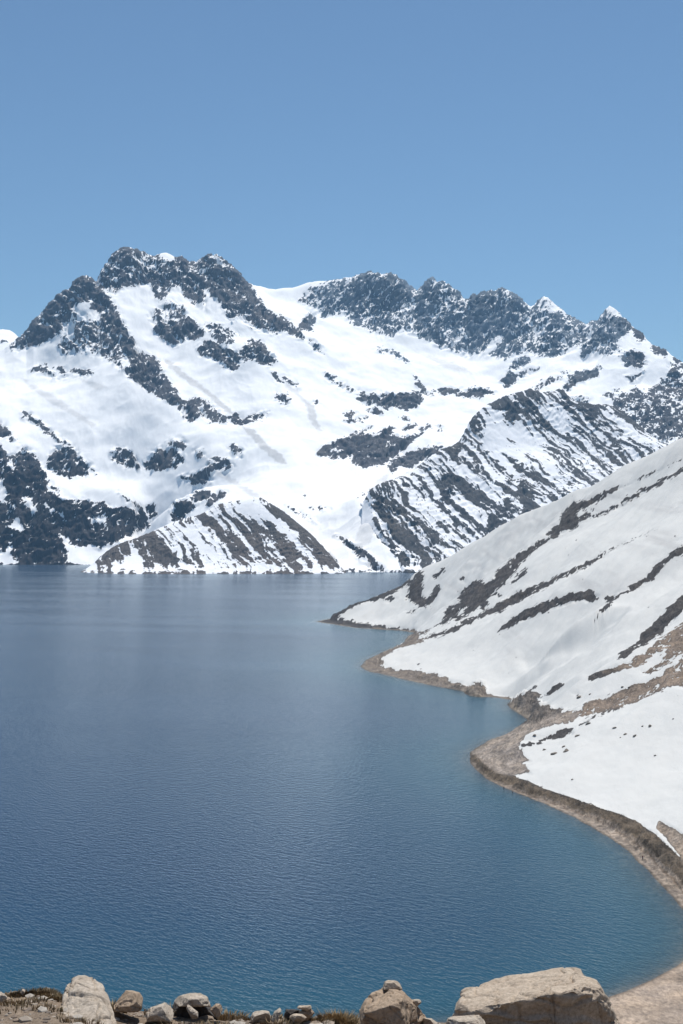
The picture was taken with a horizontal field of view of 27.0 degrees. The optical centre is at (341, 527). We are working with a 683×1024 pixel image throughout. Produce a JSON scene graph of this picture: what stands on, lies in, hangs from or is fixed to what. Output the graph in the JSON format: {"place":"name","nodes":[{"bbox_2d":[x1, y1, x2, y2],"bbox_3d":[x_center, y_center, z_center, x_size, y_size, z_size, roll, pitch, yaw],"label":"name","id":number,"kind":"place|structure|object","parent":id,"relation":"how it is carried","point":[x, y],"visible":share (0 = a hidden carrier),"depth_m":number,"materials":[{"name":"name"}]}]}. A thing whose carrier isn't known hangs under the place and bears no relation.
{"place":"outdoors","nodes":[
{"label":"outdoors","id":0,"kind":"place"},
{"bbox_2d":[0,329,17,350],"bbox_3d":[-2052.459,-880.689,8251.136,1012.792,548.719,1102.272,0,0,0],"label":"distant mountain","id":1,"kind":"structure","parent":0,"point":[8,337],"depth_m":8125.47,"materials":[{"name":"white snow"}]},
{"bbox_2d":[81,497,345,573],"bbox_3d":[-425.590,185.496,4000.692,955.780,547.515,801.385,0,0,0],"label":"moraine hill","id":2,"kind":"structure","parent":0,"point":[253,535],"depth_m":3894.93,"materials":[{"name":"white snow"}]},
{"bbox_2d":[0,987,445,1023],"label":"ledge ground","id":3,"kind":"structure","parent":0,"point":[53,1020],"depth_m":11.01,"materials":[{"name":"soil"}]},
{"bbox_2d":[0,992,6,1001],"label":"stone","id":4,"kind":"object","parent":3,"relation":"on","point":[3,996],"visible":0.7,"depth_m":11.40,"materials":[{"name":"stone"}]},
{"bbox_2d":[59,975,116,1023],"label":"boulder","id":5,"kind":"object","parent":3,"relation":"on","point":[85,996],"visible":0.85,"depth_m":11.09,"materials":[{"name":"stone"}]},
{"bbox_2d":[114,990,142,1012],"bbox_3d":[-1.700,3.782,11.324,0.258,0.231,0.411,0,0,0],"label":"stone","id":6,"kind":"object","parent":3,"relation":"on","point":[130,1001],"visible":1,"depth_m":11.18,"materials":[{"name":"beige stone"}]},
{"bbox_2d":[146,1002,173,1021],"bbox_3d":[-1.428,3.813,11.204,0.229,0.177,0.335,0,0,0],"label":"stone","id":7,"kind":"object","parent":3,"relation":"on","point":[163,1012],"visible":1,"depth_m":11.07,"materials":[{"name":"stone"}]},
{"bbox_2d":[187,1004,197,1018],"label":"stone","id":8,"kind":"object","parent":3,"relation":"on","point":[193,1012],"visible":1,"depth_m":10.99,"materials":[{"name":"stone"}]},
{"bbox_2d":[172,1003,220,1019],"bbox_3d":[-1.187,4.003,11.756,0.439,0.236,0.388,0,0,0],"label":"rock","id":9,"kind":"object","parent":3,"relation":"on","point":[184,1013],"visible":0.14,"depth_m":11.58,"materials":[{"name":"stone"}]},
{"bbox_2d":[174,993,210,1006],"bbox_3d":[-1.204,3.837,11.514,0.305,0.175,0.381,0,0,0],"label":"rock","id":10,"kind":"object","parent":9,"relation":"on","point":[195,1000],"visible":0.97,"depth_m":11.38,"materials":[{"name":"stone"}]},
{"bbox_2d":[210,1003,222,1018],"bbox_3d":[-1.006,3.872,11.404,0.103,0.134,0.202,0,0,0],"label":"stone","id":11,"kind":"object","parent":3,"relation":"on","point":[216,1009],"visible":1,"depth_m":11.32,"materials":[{"name":"beige stone"}]},
{"bbox_2d":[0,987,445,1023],"bbox_3d":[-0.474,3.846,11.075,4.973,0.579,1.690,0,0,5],"label":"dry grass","id":12,"kind":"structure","parent":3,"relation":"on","point":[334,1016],"depth_m":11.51,"materials":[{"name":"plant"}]},
{"bbox_2d":[251,1010,270,1022],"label":"stone","id":13,"kind":"object","parent":3,"relation":"on","point":[259,1016],"visible":0.94,"depth_m":11.39,"materials":[{"name":"stone"}]},
{"bbox_2d":[271,1007,280,1021],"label":"stone","id":14,"kind":"object","parent":3,"relation":"on","point":[276,1014],"visible":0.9,"depth_m":11.32,"materials":[{"name":"stone"}]},
{"bbox_2d":[284,1009,299,1019],"bbox_3d":[-0.404,3.989,11.700,0.140,0.123,0.281,0,0,0],"label":"stone","id":15,"kind":"object","parent":3,"relation":"on","point":[288,1013],"visible":0.62,"depth_m":11.58,"materials":[{"name":"grey stone"}]},
{"bbox_2d":[289,1013,306,1023],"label":"stone","id":16,"kind":"object","parent":3,"relation":"on","point":[296,1018],"visible":0.98,"depth_m":11.12,"materials":[{"name":"beige stone"}]},
{"bbox_2d":[299,1009,313,1020],"bbox_3d":[-0.284,3.924,11.487,0.130,0.109,0.204,0,0,0],"label":"stone","id":17,"kind":"object","parent":3,"relation":"on","point":[308,1014],"visible":0.73,"depth_m":11.40,"materials":[{"name":"beige stone"}]},
{"bbox_2d":[297,1005,311,1010],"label":"stone","id":18,"kind":"object","parent":17,"relation":"on","point":[306,1007],"visible":1,"depth_m":11.40,"materials":[{"name":"beige stone"}]},
{"bbox_2d":[359,987,425,1023],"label":"boulder","id":19,"kind":"object","parent":3,"relation":"on","point":[389,1006],"visible":0.97,"depth_m":10.91,"materials":[{"name":"beige stone"}]},
{"bbox_2d":[383,980,401,989],"bbox_3d":[0.408,3.652,11.344,0.156,0.109,0.211,0,0,0],"label":"stone","id":20,"kind":"object","parent":19,"relation":"on","point":[390,984],"visible":0.96,"depth_m":11.26,"materials":[{"name":"beige stone"}]},
{"bbox_2d":[413,999,420,1005],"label":"stone","id":21,"kind":"object","parent":19,"relation":"on","point":[417,1002],"visible":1,"depth_m":11.30,"materials":[{"name":"stone"}]},
{"bbox_2d":[422,1018,437,1023],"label":"stone","id":22,"kind":"object","parent":3,"relation":"on","point":[428,1021],"visible":1,"depth_m":11.25,"materials":[{"name":"stone"}]},
{"bbox_2d":[446,1015,485,1023],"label":"stone","id":23,"kind":"object","parent":3,"relation":"on","point":[471,1019],"visible":1,"depth_m":10.30,"materials":[{"name":"stone"}]},
{"bbox_2d":[452,967,618,1023],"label":"boulder","id":24,"kind":"object","parent":3,"relation":"on","point":[568,995],"visible":0.94,"depth_m":10.80,"materials":[{"name":"beige stone"}]},
{"bbox_2d":[0,565,681,1018],"bbox_3d":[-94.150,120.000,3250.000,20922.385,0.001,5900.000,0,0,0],"label":"lake","id":25,"kind":"structure","parent":0,"point":[246,793],"depth_m":579.59,"materials":[{"name":"liquid"}]},
{"bbox_2d":[0,247,682,571],"bbox_3d":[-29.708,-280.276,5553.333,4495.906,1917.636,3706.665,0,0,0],"label":"mountain range","id":26,"kind":"structure","parent":0,"point":[142,393],"depth_m":5568.62,"materials":[{"name":"white snow"}]},
{"bbox_2d":[0,0,682,361],"label":"sky","id":27,"kind":"structure","parent":0,"point":[532,150],"materials":[{"name":"blue"}]},
{"bbox_2d":[313,438,682,1023],"bbox_3d":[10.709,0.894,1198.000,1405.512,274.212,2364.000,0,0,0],"label":"hillside","id":28,"kind":"structure","parent":0,"point":[542,618],"depth_m":1016.31,"materials":[{"name":"white snow"}]},
{"bbox_2d":[360,388,666,572],"bbox_3d":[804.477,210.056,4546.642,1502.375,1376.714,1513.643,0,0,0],"label":"rocky spur","id":29,"kind":"structure","parent":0,"point":[504,459],"depth_m":4415.42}
]}

